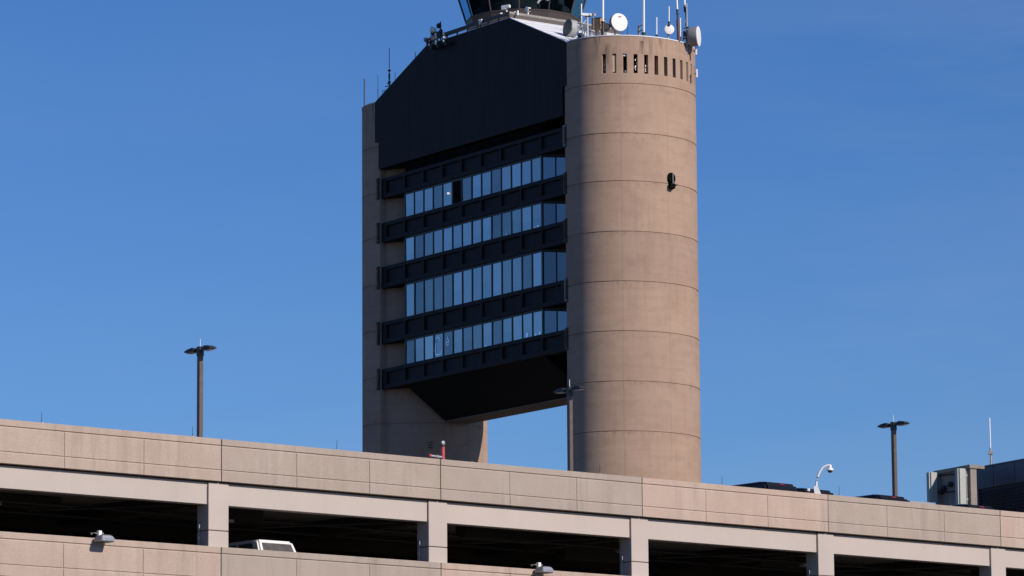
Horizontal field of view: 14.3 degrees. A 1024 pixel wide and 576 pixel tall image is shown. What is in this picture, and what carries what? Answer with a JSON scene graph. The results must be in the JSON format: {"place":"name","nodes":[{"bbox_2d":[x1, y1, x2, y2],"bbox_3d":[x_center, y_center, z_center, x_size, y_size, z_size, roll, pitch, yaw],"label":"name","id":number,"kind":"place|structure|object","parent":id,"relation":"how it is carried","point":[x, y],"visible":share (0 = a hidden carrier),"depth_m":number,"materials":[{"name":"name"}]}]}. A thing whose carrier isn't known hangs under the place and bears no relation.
{"place":"outdoors","nodes":[
{"label":"outdoors","id":0,"kind":"place"},
{"bbox_2d":[428,441,444,458],"bbox_3d":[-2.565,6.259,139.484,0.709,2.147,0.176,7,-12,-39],"label":"standpipe","id":1,"kind":"object","parent":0,"point":[442,446],"visible":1,"depth_m":139.69,"materials":[{"name":"red metal"}]},
{"bbox_2d":[0,0,1023,503],"label":"sky","id":2,"kind":"structure","parent":0,"point":[175,174],"materials":[{"name":"blue"}]},
{"bbox_2d":[976,458,1023,512],"bbox_3d":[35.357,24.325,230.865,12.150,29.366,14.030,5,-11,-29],"label":"navy building","id":3,"kind":"structure","parent":0,"point":[1000,486],"depth_m":233.61,"materials":[{"name":"metal"}]},
{"bbox_2d":[988,418,992,463],"bbox_3d":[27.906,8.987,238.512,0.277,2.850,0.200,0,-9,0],"label":"whip antenna","id":4,"kind":"object","parent":3,"relation":"on","point":[990,452],"visible":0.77,"depth_m":238.41,"materials":[{"name":"grey metal"}]},
{"label":"ground","id":5,"kind":"structure","parent":0,"visible":0},
{"bbox_2d":[0,419,1023,575],"bbox_3d":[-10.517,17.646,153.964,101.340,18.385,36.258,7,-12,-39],"label":"parking garage","id":6,"kind":"structure","parent":5,"relation":"on","point":[156,504],"depth_m":140.27,"materials":[{"name":"concrete"}]},
{"bbox_2d":[91,530,114,542],"bbox_3d":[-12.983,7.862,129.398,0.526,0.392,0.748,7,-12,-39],"label":"floodlight","id":7,"kind":"object","parent":6,"relation":"attached to","point":[100,538],"visible":1,"depth_m":129.17,"materials":[{"name":"metal"}]},
{"bbox_2d":[184,339,216,436],"bbox_3d":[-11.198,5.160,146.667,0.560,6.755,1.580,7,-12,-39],"label":"lamp post","id":8,"kind":"object","parent":6,"relation":"on","point":[198,351],"visible":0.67,"depth_m":146.84,"materials":[{"name":"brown metal"}]},
{"bbox_2d":[228,539,295,551],"bbox_3d":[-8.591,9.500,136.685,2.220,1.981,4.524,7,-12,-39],"label":"parked car","id":9,"kind":"object","parent":6,"relation":"on","point":[272,545],"visible":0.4,"depth_m":135.89,"materials":[{"name":"white paint"}]},
{"bbox_2d":[531,562,553,573],"bbox_3d":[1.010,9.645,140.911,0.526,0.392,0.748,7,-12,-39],"label":"floodlight","id":10,"kind":"object","parent":6,"relation":"attached to","point":[540,569],"visible":1,"depth_m":140.69,"materials":[{"name":"metal"}]},
{"bbox_2d":[553,379,585,470],"bbox_3d":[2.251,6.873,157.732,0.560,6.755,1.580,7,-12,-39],"label":"lamp post","id":11,"kind":"object","parent":6,"relation":"on","point":[569,390],"visible":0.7,"depth_m":157.91,"materials":[{"name":"metal"}]},
{"bbox_2d":[731,481,797,491],"bbox_3d":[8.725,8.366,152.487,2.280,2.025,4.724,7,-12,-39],"label":"parked car","id":12,"kind":"object","parent":6,"relation":"on","point":[776,486],"visible":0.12,"depth_m":151.10,"materials":[{"name":"paint"}]},
{"bbox_2d":[797,488,833,494],"bbox_3d":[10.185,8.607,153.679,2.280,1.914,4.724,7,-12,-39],"label":"parked car","id":13,"kind":"object","parent":6,"relation":"on","point":[827,492],"visible":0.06,"depth_m":152.22,"materials":[{"name":"paint"}]},
{"bbox_2d":[807,464,832,494],"bbox_3d":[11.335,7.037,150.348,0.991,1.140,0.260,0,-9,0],"label":"gooseneck camera","id":14,"kind":"object","parent":6,"relation":"on","point":[815,487],"visible":1,"depth_m":150.31,"materials":[{"name":"white paint"}]},
{"bbox_2d":[857,494,907,501],"bbox_3d":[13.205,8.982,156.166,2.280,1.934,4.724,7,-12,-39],"label":"parked car","id":15,"kind":"object","parent":6,"relation":"on","point":[885,497],"visible":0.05,"depth_m":154.79,"materials":[{"name":"paint"}]},
{"bbox_2d":[877,415,909,495],"bbox_3d":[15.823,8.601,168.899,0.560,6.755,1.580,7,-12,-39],"label":"lamp post","id":16,"kind":"object","parent":6,"relation":"on","point":[893,425],"visible":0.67,"depth_m":169.09,"materials":[{"name":"metal"}]},
{"bbox_2d":[949,504,994,509],"bbox_3d":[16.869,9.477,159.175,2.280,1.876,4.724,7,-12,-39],"label":"parked car","id":17,"kind":"object","parent":6,"relation":"on","point":[973,506],"visible":0.07,"depth_m":157.79,"materials":[{"name":"paint"}]},
{"bbox_2d":[362,0,700,482],"bbox_3d":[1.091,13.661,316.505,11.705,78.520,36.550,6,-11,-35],"label":"control tower","id":18,"kind":"structure","parent":5,"relation":"on","point":[529,231],"depth_m":310.51,"materials":[{"name":"concrete"}]},
{"bbox_2d":[385,48,390,86],"bbox_3d":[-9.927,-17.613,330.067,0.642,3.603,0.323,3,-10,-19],"label":"antenna mast","id":19,"kind":"object","parent":18,"relation":"on","point":[389,81],"visible":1,"depth_m":329.95,"materials":[{"name":"metal"}]},
{"bbox_2d":[406,193,413,215],"bbox_3d":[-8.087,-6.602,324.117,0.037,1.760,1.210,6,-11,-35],"label":"window","id":20,"kind":"structure","parent":18,"relation":"in","point":[409,197],"depth_m":324.07,"materials":[{"name":"blue glass"}]},
{"bbox_2d":[406,237,413,260],"bbox_3d":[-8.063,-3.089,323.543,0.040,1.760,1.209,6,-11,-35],"label":"window","id":21,"kind":"structure","parent":18,"relation":"in","point":[410,241],"depth_m":323.52,"materials":[{"name":"blue glass"}]},
{"bbox_2d":[406,284,413,316],"bbox_3d":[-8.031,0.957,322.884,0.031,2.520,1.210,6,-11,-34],"label":"window","id":22,"kind":"structure","parent":18,"relation":"in","point":[409,288],"depth_m":322.89,"materials":[{"name":"blue glass"}]},
{"bbox_2d":[406,340,413,363],"bbox_3d":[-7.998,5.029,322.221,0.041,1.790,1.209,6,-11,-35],"label":"window","id":23,"kind":"structure","parent":18,"relation":"in","point":[409,344],"depth_m":322.26,"materials":[{"name":"blue glass"}]},
{"bbox_2d":[415,190,422,213],"bbox_3d":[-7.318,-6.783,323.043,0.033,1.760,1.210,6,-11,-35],"label":"window","id":24,"kind":"structure","parent":18,"relation":"in","point":[418,195],"depth_m":323.04,"materials":[{"name":"blue glass"}]},
{"bbox_2d":[415,235,422,257],"bbox_3d":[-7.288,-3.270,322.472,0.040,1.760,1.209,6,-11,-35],"label":"window","id":25,"kind":"structure","parent":18,"relation":"in","point":[418,239],"depth_m":322.49,"materials":[{"name":"blue glass"}]},
{"bbox_2d":[415,281,422,314],"bbox_3d":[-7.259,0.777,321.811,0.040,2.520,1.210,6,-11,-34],"label":"window","id":26,"kind":"structure","parent":18,"relation":"in","point":[418,286],"depth_m":321.86,"materials":[{"name":"blue glass"}]},
{"bbox_2d":[415,338,423,361],"bbox_3d":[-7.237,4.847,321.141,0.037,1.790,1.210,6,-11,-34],"label":"window","id":27,"kind":"structure","parent":18,"relation":"in","point":[419,343],"depth_m":321.16,"materials":[{"name":"blue glass"}]},
{"bbox_2d":[424,188,432,211],"bbox_3d":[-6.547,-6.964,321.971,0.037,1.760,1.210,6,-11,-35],"label":"window","id":28,"kind":"structure","parent":18,"relation":"in","point":[428,205],"depth_m":322.02,"materials":[{"name":"blue glass"}]},
{"bbox_2d":[425,232,432,255],"bbox_3d":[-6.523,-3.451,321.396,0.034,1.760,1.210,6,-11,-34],"label":"window","id":29,"kind":"structure","parent":18,"relation":"in","point":[429,236],"depth_m":321.39,"materials":[{"name":"blue glass"}]},
{"bbox_2d":[425,279,432,311],"bbox_3d":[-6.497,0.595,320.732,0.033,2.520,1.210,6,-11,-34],"label":"window","id":30,"kind":"structure","parent":18,"relation":"in","point":[428,283],"depth_m":320.69,"materials":[{"name":"blue glass"}]},
{"bbox_2d":[425,336,432,359],"bbox_3d":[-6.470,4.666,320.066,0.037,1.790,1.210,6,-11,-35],"label":"window","id":31,"kind":"structure","parent":18,"relation":"in","point":[428,340],"depth_m":320.06,"materials":[{"name":"blue glass"}]},
{"bbox_2d":[427,38,435,49],"bbox_3d":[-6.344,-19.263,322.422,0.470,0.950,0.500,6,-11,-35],"label":"clamp post","id":32,"kind":"object","parent":18,"relation":"attached to","point":[432,47],"visible":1,"depth_m":322.29,"materials":[{"name":"metal"}]},
{"bbox_2d":[434,28,441,48],"bbox_3d":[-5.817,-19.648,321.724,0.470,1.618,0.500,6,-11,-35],"label":"clamp post","id":33,"kind":"object","parent":18,"relation":"attached to","point":[436,44],"visible":1,"depth_m":321.59,"materials":[{"name":"metal"}]},
{"bbox_2d":[434,185,441,208],"bbox_3d":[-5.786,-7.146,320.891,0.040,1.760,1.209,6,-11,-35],"label":"window","id":34,"kind":"structure","parent":18,"relation":"in","point":[438,189],"depth_m":320.92,"materials":[{"name":"blue glass"}]},
{"bbox_2d":[434,230,441,253],"bbox_3d":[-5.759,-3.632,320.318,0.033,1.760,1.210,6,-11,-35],"label":"window","id":35,"kind":"structure","parent":18,"relation":"in","point":[437,234],"depth_m":320.37,"materials":[{"name":"blue glass"}]},
{"bbox_2d":[434,277,441,309],"bbox_3d":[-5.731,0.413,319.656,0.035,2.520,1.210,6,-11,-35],"label":"window","id":36,"kind":"structure","parent":18,"relation":"in","point":[437,281],"depth_m":319.67,"materials":[{"name":"blue glass"}]},
{"bbox_2d":[435,333,442,356],"bbox_3d":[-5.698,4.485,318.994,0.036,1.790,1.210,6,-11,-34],"label":"window","id":37,"kind":"structure","parent":18,"relation":"in","point":[439,342],"depth_m":318.89,"materials":[{"name":"blue glass"}]},
{"bbox_2d":[436,22,442,39],"bbox_3d":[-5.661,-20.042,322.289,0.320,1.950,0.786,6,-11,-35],"label":"floodlight pole","id":38,"kind":"object","parent":18,"relation":"attached to","point":[439,26],"visible":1,"depth_m":322.31,"materials":[{"name":"metal"}]},
{"bbox_2d":[442,33,449,45],"bbox_3d":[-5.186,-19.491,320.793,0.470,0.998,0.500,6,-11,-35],"label":"clamp post","id":39,"kind":"object","parent":18,"relation":"attached to","point":[446,43],"visible":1,"depth_m":320.62,"materials":[{"name":"metal"}]},
{"bbox_2d":[443,182,451,205],"bbox_3d":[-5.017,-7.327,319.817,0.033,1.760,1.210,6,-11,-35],"label":"window","id":40,"kind":"structure","parent":18,"relation":"in","point":[447,198],"depth_m":319.83,"materials":[{"name":"blue glass"}]},
{"bbox_2d":[444,227,451,250],"bbox_3d":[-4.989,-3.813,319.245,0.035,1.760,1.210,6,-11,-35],"label":"window","id":41,"kind":"structure","parent":18,"relation":"in","point":[448,231],"depth_m":319.20,"materials":[{"name":"blue glass"}]},
{"bbox_2d":[444,274,451,307],"bbox_3d":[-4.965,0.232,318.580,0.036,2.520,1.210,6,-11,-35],"label":"window","id":42,"kind":"structure","parent":18,"relation":"in","point":[448,278],"depth_m":318.58,"materials":[{"name":"blue glass"}]},
{"bbox_2d":[444,331,451,354],"bbox_3d":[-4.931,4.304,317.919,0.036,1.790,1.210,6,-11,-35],"label":"window","id":43,"kind":"structure","parent":18,"relation":"in","point":[447,349],"depth_m":317.96,"materials":[{"name":"blue glass"}]},
{"bbox_2d":[452,179,460,203],"bbox_3d":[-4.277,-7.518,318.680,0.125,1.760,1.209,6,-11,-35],"label":"window","id":44,"kind":"structure","parent":18,"relation":"in","point":[456,185],"depth_m":318.89,"materials":[{"name":"black glass"}]},
{"bbox_2d":[453,225,461,248],"bbox_3d":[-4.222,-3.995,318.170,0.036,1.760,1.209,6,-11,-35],"label":"window","id":45,"kind":"structure","parent":18,"relation":"in","point":[457,242],"depth_m":318.19,"materials":[{"name":"blue glass"}]},
{"bbox_2d":[453,272,461,304],"bbox_3d":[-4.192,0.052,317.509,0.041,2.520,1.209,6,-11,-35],"label":"window","id":46,"kind":"structure","parent":18,"relation":"in","point":[457,277],"depth_m":317.49,"materials":[{"name":"blue glass"}]},
{"bbox_2d":[454,329,461,352],"bbox_3d":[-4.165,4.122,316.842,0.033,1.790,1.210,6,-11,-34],"label":"window","id":47,"kind":"structure","parent":18,"relation":"in","point":[457,333],"depth_m":316.87,"materials":[{"name":"blue glass"}]},
{"bbox_2d":[459,0,469,20],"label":"cab window","id":48,"kind":"structure","parent":18,"relation":"in","point":[463,3],"depth_m":321.63,"materials":[{"name":"blue glass"}]},
{"bbox_2d":[462,177,470,200],"bbox_3d":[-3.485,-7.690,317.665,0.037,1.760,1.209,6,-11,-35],"label":"window","id":49,"kind":"structure","parent":18,"relation":"in","point":[466,182],"depth_m":317.65,"materials":[{"name":"blue glass"}]},
{"bbox_2d":[463,222,470,245],"bbox_3d":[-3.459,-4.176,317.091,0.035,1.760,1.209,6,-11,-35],"label":"window","id":50,"kind":"structure","parent":18,"relation":"in","point":[467,226],"depth_m":317.11,"materials":[{"name":"blue glass"}]},
{"bbox_2d":[463,269,471,302],"bbox_3d":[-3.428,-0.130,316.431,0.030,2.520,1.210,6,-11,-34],"label":"window","id":51,"kind":"structure","parent":18,"relation":"in","point":[467,288],"depth_m":316.49,"materials":[{"name":"blue glass"}]},
{"bbox_2d":[463,327,471,350],"bbox_3d":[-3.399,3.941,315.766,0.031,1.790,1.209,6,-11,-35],"label":"window","id":52,"kind":"structure","parent":18,"relation":"in","point":[467,332],"depth_m":315.79,"materials":[{"name":"blue glass"}]},
{"bbox_2d":[469,0,480,14],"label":"cab window","id":53,"kind":"structure","parent":18,"relation":"in","point":[474,4],"depth_m":325.66,"materials":[{"name":"black glass"}]},
{"bbox_2d":[472,174,480,198],"bbox_3d":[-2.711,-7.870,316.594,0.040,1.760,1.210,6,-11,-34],"label":"window","id":54,"kind":"structure","parent":18,"relation":"in","point":[476,180],"depth_m":316.64,"materials":[{"name":"blue glass"}]},
{"bbox_2d":[473,219,480,243],"bbox_3d":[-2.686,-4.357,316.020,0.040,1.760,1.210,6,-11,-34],"label":"window","id":55,"kind":"structure","parent":18,"relation":"in","point":[476,224],"depth_m":316.02,"materials":[{"name":"blue glass"}]},
{"bbox_2d":[473,267,480,300],"bbox_3d":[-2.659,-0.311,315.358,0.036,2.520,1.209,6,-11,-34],"label":"window","id":56,"kind":"structure","parent":18,"relation":"in","point":[477,271],"depth_m":315.41,"materials":[{"name":"blue glass"}]},
{"bbox_2d":[473,324,481,348],"bbox_3d":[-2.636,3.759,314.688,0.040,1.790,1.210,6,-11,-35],"label":"window","id":57,"kind":"structure","parent":18,"relation":"in","point":[477,330],"depth_m":314.72,"materials":[{"name":"blue glass"}]},
{"bbox_2d":[404,153,564,216],"bbox_3d":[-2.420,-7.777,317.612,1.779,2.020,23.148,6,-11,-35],"label":"window frame","id":58,"kind":"structure","parent":18,"relation":"in","point":[559,155],"depth_m":315.48,"materials":[{"name":"black metal"}]},
{"bbox_2d":[404,199,565,260],"bbox_3d":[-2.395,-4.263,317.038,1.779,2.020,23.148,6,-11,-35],"label":"window frame","id":59,"kind":"structure","parent":18,"relation":"in","point":[563,201],"depth_m":315.56,"materials":[{"name":"black metal"}]},
{"bbox_2d":[404,248,565,316],"bbox_3d":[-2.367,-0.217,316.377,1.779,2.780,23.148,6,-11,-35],"label":"window frame","id":60,"kind":"structure","parent":18,"relation":"in","point":[562,250],"depth_m":313.95,"materials":[{"name":"black metal"}]},
{"bbox_2d":[404,307,566,364],"bbox_3d":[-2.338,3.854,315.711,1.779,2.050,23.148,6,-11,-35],"label":"window frame","id":61,"kind":"structure","parent":18,"relation":"in","point":[556,309],"depth_m":314.02,"materials":[{"name":"black metal"}]},
{"bbox_2d":[482,171,490,195],"bbox_3d":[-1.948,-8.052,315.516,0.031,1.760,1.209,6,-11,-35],"label":"window","id":62,"kind":"structure","parent":18,"relation":"in","point":[486,177],"depth_m":315.48,"materials":[{"name":"blue glass"}]},
{"bbox_2d":[482,217,490,240],"bbox_3d":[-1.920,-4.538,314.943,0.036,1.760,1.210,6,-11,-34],"label":"window","id":63,"kind":"structure","parent":18,"relation":"in","point":[486,222],"depth_m":314.95,"materials":[{"name":"blue glass"}]},
{"bbox_2d":[483,265,490,298],"bbox_3d":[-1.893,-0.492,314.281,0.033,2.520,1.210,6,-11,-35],"label":"window","id":64,"kind":"structure","parent":18,"relation":"in","point":[486,269],"depth_m":314.29,"materials":[{"name":"blue glass"}]},
{"bbox_2d":[483,322,491,346],"bbox_3d":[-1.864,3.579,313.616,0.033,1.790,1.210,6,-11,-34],"label":"window","id":65,"kind":"structure","parent":18,"relation":"in","point":[487,329],"depth_m":313.64,"materials":[{"name":"blue glass"}]},
{"bbox_2d":[492,169,500,192],"bbox_3d":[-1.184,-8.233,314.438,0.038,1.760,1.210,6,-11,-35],"label":"window","id":66,"kind":"structure","parent":18,"relation":"in","point":[496,180],"depth_m":314.45,"materials":[{"name":"blue glass"}]},
{"bbox_2d":[492,214,500,238],"bbox_3d":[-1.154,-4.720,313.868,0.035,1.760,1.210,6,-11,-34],"label":"window","id":67,"kind":"structure","parent":18,"relation":"in","point":[496,220],"depth_m":313.87,"materials":[{"name":"blue glass"}]},
{"bbox_2d":[493,262,500,295],"bbox_3d":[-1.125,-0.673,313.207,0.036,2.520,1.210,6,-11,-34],"label":"window","id":68,"kind":"structure","parent":18,"relation":"in","point":[497,266],"depth_m":313.18,"materials":[{"name":"blue glass"}]},
{"bbox_2d":[493,320,501,344],"bbox_3d":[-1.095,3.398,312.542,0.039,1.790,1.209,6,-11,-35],"label":"window","id":69,"kind":"structure","parent":18,"relation":"in","point":[497,330],"depth_m":312.57,"materials":[{"name":"blue glass"}]},
{"bbox_2d":[500,5,510,13],"bbox_3d":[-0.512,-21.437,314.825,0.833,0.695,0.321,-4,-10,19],"label":"bullet camera","id":70,"kind":"object","parent":18,"relation":"attached to","point":[504,7],"visible":1,"depth_m":314.75,"materials":[{"name":"white paint"}]},
{"bbox_2d":[502,166,510,189],"bbox_3d":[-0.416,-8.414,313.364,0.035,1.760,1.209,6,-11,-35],"label":"window","id":71,"kind":"structure","parent":18,"relation":"in","point":[506,179],"depth_m":313.34,"materials":[{"name":"blue glass"}]},
{"bbox_2d":[502,212,510,235],"bbox_3d":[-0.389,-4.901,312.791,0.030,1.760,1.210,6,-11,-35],"label":"window","id":72,"kind":"structure","parent":18,"relation":"in","point":[506,217],"depth_m":312.80,"materials":[{"name":"blue glass"}]},
{"bbox_2d":[503,260,510,293],"bbox_3d":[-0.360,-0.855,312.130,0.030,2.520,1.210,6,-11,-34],"label":"window","id":73,"kind":"structure","parent":18,"relation":"in","point":[506,264],"depth_m":312.11,"materials":[{"name":"blue glass"}]},
{"bbox_2d":[503,318,511,342],"bbox_3d":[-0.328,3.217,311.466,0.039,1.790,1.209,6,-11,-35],"label":"window","id":74,"kind":"structure","parent":18,"relation":"in","point":[507,323],"depth_m":311.43,"materials":[{"name":"blue glass"}]},
{"bbox_2d":[512,163,520,187],"bbox_3d":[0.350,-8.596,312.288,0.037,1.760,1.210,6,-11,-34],"label":"window","id":75,"kind":"structure","parent":18,"relation":"in","point":[516,169],"depth_m":312.27,"materials":[{"name":"blue glass"}]},
{"bbox_2d":[512,209,520,233],"bbox_3d":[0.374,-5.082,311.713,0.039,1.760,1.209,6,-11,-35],"label":"window","id":76,"kind":"structure","parent":18,"relation":"in","point":[516,214],"depth_m":311.73,"materials":[{"name":"blue glass"}]},
{"bbox_2d":[513,257,520,290],"bbox_3d":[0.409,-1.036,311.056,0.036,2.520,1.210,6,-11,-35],"label":"window","id":77,"kind":"structure","parent":18,"relation":"in","point":[517,261],"depth_m":311.05,"materials":[{"name":"blue glass"}]},
{"bbox_2d":[513,315,521,339],"bbox_3d":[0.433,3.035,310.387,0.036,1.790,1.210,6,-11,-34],"label":"window","id":78,"kind":"structure","parent":18,"relation":"in","point":[517,321],"depth_m":310.37,"materials":[{"name":"blue glass"}]},
{"bbox_2d":[522,160,530,184],"bbox_3d":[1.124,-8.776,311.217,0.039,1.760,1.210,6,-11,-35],"label":"window","id":79,"kind":"structure","parent":18,"relation":"in","point":[526,166],"depth_m":311.20,"materials":[{"name":"blue glass"}]},
{"bbox_2d":[522,206,530,230],"bbox_3d":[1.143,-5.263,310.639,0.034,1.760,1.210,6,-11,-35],"label":"window","id":80,"kind":"structure","parent":18,"relation":"in","point":[526,212],"depth_m":310.67,"materials":[{"name":"blue glass"}]},
{"bbox_2d":[523,255,531,288],"bbox_3d":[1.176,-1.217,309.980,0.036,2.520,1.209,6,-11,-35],"label":"window","id":81,"kind":"structure","parent":18,"relation":"in","point":[527,278],"depth_m":309.99,"materials":[{"name":"blue glass"}]},
{"bbox_2d":[523,313,531,337],"bbox_3d":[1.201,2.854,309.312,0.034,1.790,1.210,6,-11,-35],"label":"window","id":82,"kind":"structure","parent":18,"relation":"in","point":[527,318],"depth_m":309.31,"materials":[{"name":"blue glass"}]},
{"bbox_2d":[532,158,540,181],"bbox_3d":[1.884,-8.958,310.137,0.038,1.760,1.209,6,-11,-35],"label":"window","id":83,"kind":"structure","parent":18,"relation":"in","point":[536,163],"depth_m":310.14,"materials":[{"name":"blue glass"}]},
{"bbox_2d":[532,204,540,227],"bbox_3d":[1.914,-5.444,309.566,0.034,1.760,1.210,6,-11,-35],"label":"window","id":84,"kind":"structure","parent":18,"relation":"in","point":[536,209],"depth_m":309.61,"materials":[{"name":"blue glass"}]},
{"bbox_2d":[533,252,541,286],"bbox_3d":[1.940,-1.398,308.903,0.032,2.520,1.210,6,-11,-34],"label":"window","id":85,"kind":"structure","parent":18,"relation":"in","point":[537,281],"depth_m":308.93,"materials":[{"name":"blue glass"}]},
{"bbox_2d":[533,311,541,335],"bbox_3d":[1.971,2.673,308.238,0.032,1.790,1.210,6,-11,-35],"label":"window","id":86,"kind":"structure","parent":18,"relation":"in","point":[537,316],"depth_m":308.33,"materials":[{"name":"blue glass"}]},
{"bbox_2d":[543,157,554,179],"bbox_3d":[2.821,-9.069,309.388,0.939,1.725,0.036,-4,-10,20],"label":"window","id":87,"kind":"structure","parent":18,"relation":"in","point":[548,162],"depth_m":309.38,"materials":[{"name":"blue glass"}]},
{"bbox_2d":[544,204,555,225],"bbox_3d":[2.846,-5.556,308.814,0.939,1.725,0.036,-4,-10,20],"label":"window","id":88,"kind":"structure","parent":18,"relation":"in","point":[549,209],"depth_m":308.78,"materials":[{"name":"blue glass"}]},
{"bbox_2d":[544,252,555,283],"bbox_3d":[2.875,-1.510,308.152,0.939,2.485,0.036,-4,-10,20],"label":"window","id":89,"kind":"structure","parent":18,"relation":"in","point":[549,257],"depth_m":308.18,"materials":[{"name":"blue glass"}]},
{"bbox_2d":[545,311,556,333],"bbox_3d":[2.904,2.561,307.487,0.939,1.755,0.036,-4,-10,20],"label":"window","id":90,"kind":"structure","parent":18,"relation":"in","point":[550,316],"depth_m":307.46,"materials":[{"name":"blue glass"}]},
{"bbox_2d":[556,158,564,175],"bbox_3d":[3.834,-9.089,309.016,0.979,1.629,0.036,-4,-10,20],"label":"window","id":91,"kind":"structure","parent":18,"relation":"in","point":[560,161],"depth_m":309.08,"materials":[{"name":"blue glass"}]},
{"bbox_2d":[557,204,565,221],"bbox_3d":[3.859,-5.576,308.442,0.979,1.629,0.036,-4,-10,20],"label":"window","id":92,"kind":"structure","parent":18,"relation":"in","point":[561,208],"depth_m":308.48,"materials":[{"name":"blue glass"}]},
{"bbox_2d":[557,252,565,280],"bbox_3d":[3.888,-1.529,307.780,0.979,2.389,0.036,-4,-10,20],"label":"window","id":93,"kind":"structure","parent":18,"relation":"in","point":[561,257],"depth_m":307.88,"materials":[{"name":"blue glass"}]},
{"bbox_2d":[558,311,566,330],"bbox_3d":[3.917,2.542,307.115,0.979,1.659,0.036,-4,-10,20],"label":"window","id":94,"kind":"structure","parent":18,"relation":"in","point":[562,315],"depth_m":307.12,"materials":[{"name":"blue glass"}]},
{"bbox_2d":[564,0,573,12],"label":"cab window","id":95,"kind":"structure","parent":18,"relation":"in","point":[568,3],"depth_m":325.74,"materials":[{"name":"black glass"}]},
{"bbox_2d":[563,19,578,37],"bbox_3d":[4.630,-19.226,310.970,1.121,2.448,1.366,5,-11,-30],"label":"drum dish","id":96,"kind":"object","parent":18,"relation":"attached to","point":[570,27],"visible":0.91,"depth_m":310.58,"materials":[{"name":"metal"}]},
{"bbox_2d":[572,0,584,18],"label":"cab window","id":97,"kind":"structure","parent":18,"relation":"in","point":[576,11],"depth_m":320.92,"materials":[{"name":"blue glass"}]},
{"bbox_2d":[580,13,594,36],"bbox_3d":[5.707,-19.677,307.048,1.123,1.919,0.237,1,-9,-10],"label":"bar antenna","id":98,"kind":"object","parent":18,"relation":"on","point":[587,15],"visible":1,"depth_m":307.05,"materials":[{"name":"white paint"}]},
{"bbox_2d":[577,22,600,36],"bbox_3d":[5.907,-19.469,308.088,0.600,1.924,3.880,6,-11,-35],"label":"roof railing","id":99,"kind":"object","parent":18,"relation":"on","point":[582,29],"visible":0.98,"depth_m":308.42,"materials":[{"name":"grey metal"}]},
{"bbox_2d":[591,17,605,35],"bbox_3d":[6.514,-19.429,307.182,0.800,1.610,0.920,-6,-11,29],"label":"equipment cabinet","id":100,"kind":"object","parent":18,"relation":"on","point":[597,22],"visible":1,"depth_m":306.86,"materials":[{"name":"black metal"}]},
{"bbox_2d":[601,0,604,34],"bbox_3d":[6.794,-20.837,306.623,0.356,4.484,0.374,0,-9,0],"label":"whip antenna","id":101,"kind":"object","parent":18,"relation":"on","point":[602,27],"visible":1,"depth_m":306.38,"materials":[{"name":"metal"}]},
{"bbox_2d":[605,23,609,34],"bbox_3d":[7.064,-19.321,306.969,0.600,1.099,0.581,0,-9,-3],"label":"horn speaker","id":102,"kind":"object","parent":18,"relation":"on","point":[607,27],"visible":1,"depth_m":306.78},
{"bbox_2d":[609,13,627,34],"bbox_3d":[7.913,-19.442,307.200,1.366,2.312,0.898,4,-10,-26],"label":"drum dish","id":103,"kind":"object","parent":18,"relation":"on","point":[618,22],"visible":1,"depth_m":306.92,"materials":[{"name":"white paint"}]},
{"bbox_2d":[642,0,645,35],"bbox_3d":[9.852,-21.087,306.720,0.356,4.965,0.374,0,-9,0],"label":"whip antenna","id":104,"kind":"object","parent":18,"relation":"on","point":[643,33],"visible":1,"depth_m":306.47,"materials":[{"name":"metal"}]},
{"bbox_2d":[664,25,673,38],"bbox_3d":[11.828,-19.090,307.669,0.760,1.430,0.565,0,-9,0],"label":"dish","id":105,"kind":"object","parent":18,"relation":"on","point":[668,30],"visible":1,"depth_m":307.50,"materials":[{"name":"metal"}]},
{"bbox_2d":[667,173,677,189],"bbox_3d":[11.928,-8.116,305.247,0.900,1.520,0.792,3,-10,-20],"label":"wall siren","id":106,"kind":"structure","parent":18,"relation":"attached to","point":[671,178],"depth_m":305.00,"materials":[{"name":"metal"}]},
{"bbox_2d":[676,0,679,40],"bbox_3d":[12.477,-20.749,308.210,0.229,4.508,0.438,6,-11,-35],"label":"antenna mast","id":107,"kind":"object","parent":18,"relation":"on","point":[678,27],"visible":1,"depth_m":307.98,"materials":[{"name":"metal"}]},
{"bbox_2d":[682,0,688,45],"bbox_3d":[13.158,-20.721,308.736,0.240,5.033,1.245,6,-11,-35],"label":"antenna mast","id":108,"kind":"object","parent":18,"relation":"on","point":[686,23],"visible":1,"depth_m":308.59,"materials":[{"name":"metal"}]},
{"bbox_2d":[685,26,700,53],"bbox_3d":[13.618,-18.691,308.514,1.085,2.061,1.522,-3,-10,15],"label":"drum dish","id":109,"kind":"object","parent":18,"relation":"attached to","point":[694,36],"visible":1,"depth_m":307.99,"materials":[{"name":"metal"}]},
{"bbox_2d":[933,464,984,505],"bbox_3d":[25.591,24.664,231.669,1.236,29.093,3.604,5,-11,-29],"label":"concrete bulkhead","id":110,"kind":"object","parent":5,"relation":"on","point":[946,491],"visible":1,"depth_m":233.63,"materials":[{"name":"grey concrete"}]},
{"bbox_2d":[926,472,939,504],"bbox_3d":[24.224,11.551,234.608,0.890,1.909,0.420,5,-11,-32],"label":"panel antenna","id":111,"kind":"object","parent":110,"relation":"attached to","point":[933,478],"visible":0.84,"depth_m":234.39,"materials":[{"name":"grey metal"}]},
{"bbox_2d":[955,468,968,504],"bbox_3d":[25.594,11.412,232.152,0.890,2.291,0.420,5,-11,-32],"label":"panel antenna","id":112,"kind":"object","parent":110,"relation":"attached to","point":[961,476],"visible":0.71,"depth_m":231.94,"materials":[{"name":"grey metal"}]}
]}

